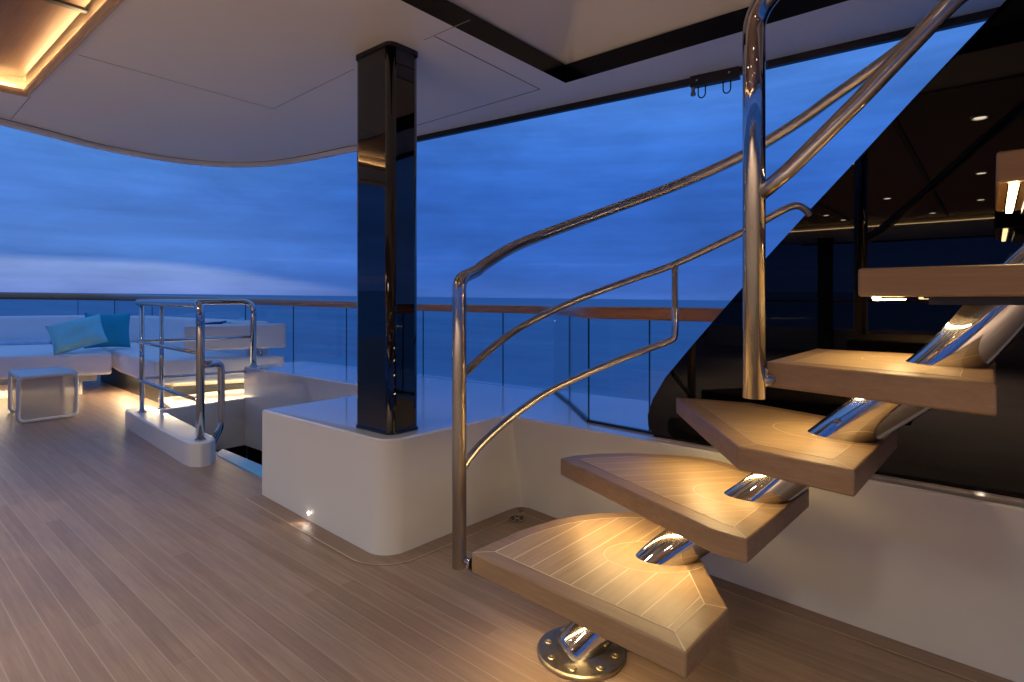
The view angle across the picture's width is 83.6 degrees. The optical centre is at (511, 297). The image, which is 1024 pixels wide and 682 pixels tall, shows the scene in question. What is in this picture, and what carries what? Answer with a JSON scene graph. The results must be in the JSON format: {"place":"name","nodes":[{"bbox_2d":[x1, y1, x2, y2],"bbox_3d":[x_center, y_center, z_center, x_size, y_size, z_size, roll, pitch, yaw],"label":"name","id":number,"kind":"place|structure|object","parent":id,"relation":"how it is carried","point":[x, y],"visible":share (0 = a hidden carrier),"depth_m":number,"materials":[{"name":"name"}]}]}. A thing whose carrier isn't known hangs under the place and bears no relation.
{"place":"outdoors","nodes":[
{"label":"outdoors","id":0,"kind":"place"},
{"bbox_2d":[0,292,730,401],"bbox_3d":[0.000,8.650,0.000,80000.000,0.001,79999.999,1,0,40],"label":"sea","id":1,"kind":"structure","parent":0,"point":[536,355],"depth_m":128.88,"materials":[{"name":"blue liquid"}]},
{"bbox_2d":[0,21,985,299],"label":"sky","id":2,"kind":"structure","parent":0,"point":[74,218],"materials":[{"name":"blue"}]},
{"bbox_2d":[0,375,1014,681],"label":"deck","id":3,"kind":"structure","parent":0,"point":[126,555],"depth_m":2.21,"materials":[{"name":"brown wood"}]},
{"bbox_2d":[8,366,78,423],"bbox_3d":[-4.400,0.890,5.358,0.723,0.417,0.481,0,0,40],"label":"coffee table","id":4,"kind":"object","parent":3,"relation":"on","point":[28,390],"visible":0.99,"depth_m":5.17,"materials":[{"name":"white"}]},
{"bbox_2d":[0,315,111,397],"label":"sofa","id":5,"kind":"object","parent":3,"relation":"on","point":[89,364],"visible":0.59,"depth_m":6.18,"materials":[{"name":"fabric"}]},
{"bbox_2d":[0,339,51,344],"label":"folded towel","id":6,"kind":"object","parent":5,"relation":"on","point":[26,342],"visible":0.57,"depth_m":7.19,"materials":[{"name":"fabric"}]},
{"bbox_2d":[45,314,108,354],"bbox_3d":[-4.673,0.390,6.159,0.553,0.428,0.249,0,0,-36],"label":"scatter pillow","id":7,"kind":"object","parent":5,"relation":"on","point":[69,336],"visible":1,"depth_m":6.10,"materials":[{"name":"teal fabric"}]},
{"bbox_2d":[84,313,130,348],"bbox_3d":[-4.652,0.375,6.593,0.444,0.409,0.201,0,0,-36],"label":"scatter pillow","id":8,"kind":"object","parent":5,"relation":"on","point":[115,327],"visible":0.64,"depth_m":6.58,"materials":[{"name":"teal fabric"}]},
{"bbox_2d":[125,407,214,466],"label":"curb","id":9,"kind":"structure","parent":3,"relation":"on","point":[172,436],"depth_m":4.19,"materials":[{"name":"white paint"}]},
{"bbox_2d":[135,299,256,444],"bbox_3d":[-2.388,0.637,4.755,1.556,1.257,1.031,0,0,40],"label":"stairwell railing","id":10,"kind":"object","parent":9,"relation":"on","point":[202,364],"visible":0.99,"depth_m":4.50,"materials":[{"name":"metal"}]},
{"bbox_2d":[100,316,285,401],"bbox_3d":[-4.037,0.671,6.657,3.638,0.853,1.096,0,0,40],"label":"corner sofa","id":11,"kind":"object","parent":3,"relation":"on","point":[232,354],"visible":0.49,"depth_m":5.83,"materials":[{"name":"upholstery fabric"}]},
{"bbox_2d":[205,320,226,324],"bbox_3d":[-3.126,0.350,6.043,0.255,0.215,0.143,0,0,-35],"label":"scatter pillow","id":12,"kind":"object","parent":11,"relation":"on","point":[221,322],"visible":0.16,"depth_m":6.05,"materials":[{"name":"blue fabric"}]},
{"bbox_2d":[223,317,244,323],"bbox_3d":[-2.934,0.350,6.117,0.183,0.282,0.264,0,0,40],"label":"scatter pillow","id":13,"kind":"object","parent":11,"relation":"on","point":[242,319],"visible":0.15,"depth_m":6.14,"materials":[{"name":"teal fabric"}]},
{"bbox_2d":[158,388,261,477],"bbox_3d":[-2.046,1.760,4.807,2.785,1.620,1.205,0,0,40],"label":"stairwell","id":14,"kind":"object","parent":3,"relation":"in","point":[233,448],"visible":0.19,"depth_m":5.25,"materials":[{"name":"white painted fiberglass"}]},
{"bbox_2d":[509,515,524,521],"bbox_3d":[0.027,1.165,3.024,0.086,0.004,0.086,0,0,40],"label":"floor drain","id":15,"kind":"object","parent":3,"relation":"on","point":[515,518],"visible":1,"depth_m":3.02,"materials":[{"name":"silver metal"}]},
{"bbox_2d":[244,361,1023,681],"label":"bulwark","id":16,"kind":"object","parent":3,"relation":"attached to","point":[932,569],"visible":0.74,"depth_m":2.63,"materials":[{"name":"white paint"}]},
{"bbox_2d":[0,292,724,433],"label":"glass guardrail","id":17,"kind":"object","parent":16,"relation":"on","point":[705,314],"visible":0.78,"depth_m":4.09,"materials":[{"name":"teal"}]},
{"bbox_2d":[356,41,417,434],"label":"column","id":18,"kind":"structure","parent":16,"relation":"on","point":[386,237],"depth_m":2.77,"materials":[{"name":"black"}]},
{"bbox_2d":[0,0,1005,167],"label":"hardtop","id":19,"kind":"object","parent":18,"relation":"on","point":[240,83],"visible":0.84,"depth_m":2.98,"materials":[{"name":"paint"}]},
{"bbox_2d":[690,66,740,97],"bbox_3d":[1.087,-1.152,3.080,0.259,0.128,0.067,0,0,33],"label":"blind bracket","id":20,"kind":"object","parent":19,"relation":"attached to","point":[722,77],"visible":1,"depth_m":3.07,"materials":[{"name":"black metal"}]},
{"bbox_2d":[648,0,1023,500],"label":"glass screen","id":21,"kind":"object","parent":16,"relation":"on","point":[914,185],"visible":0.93,"depth_m":2.02,"materials":[{"name":"black"}]},
{"bbox_2d":[452,0,1023,681],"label":"floating staircase","id":22,"kind":"structure","parent":3,"relation":"on","point":[634,580],"depth_m":1.68,"materials":[{"name":"wood"}]}
]}

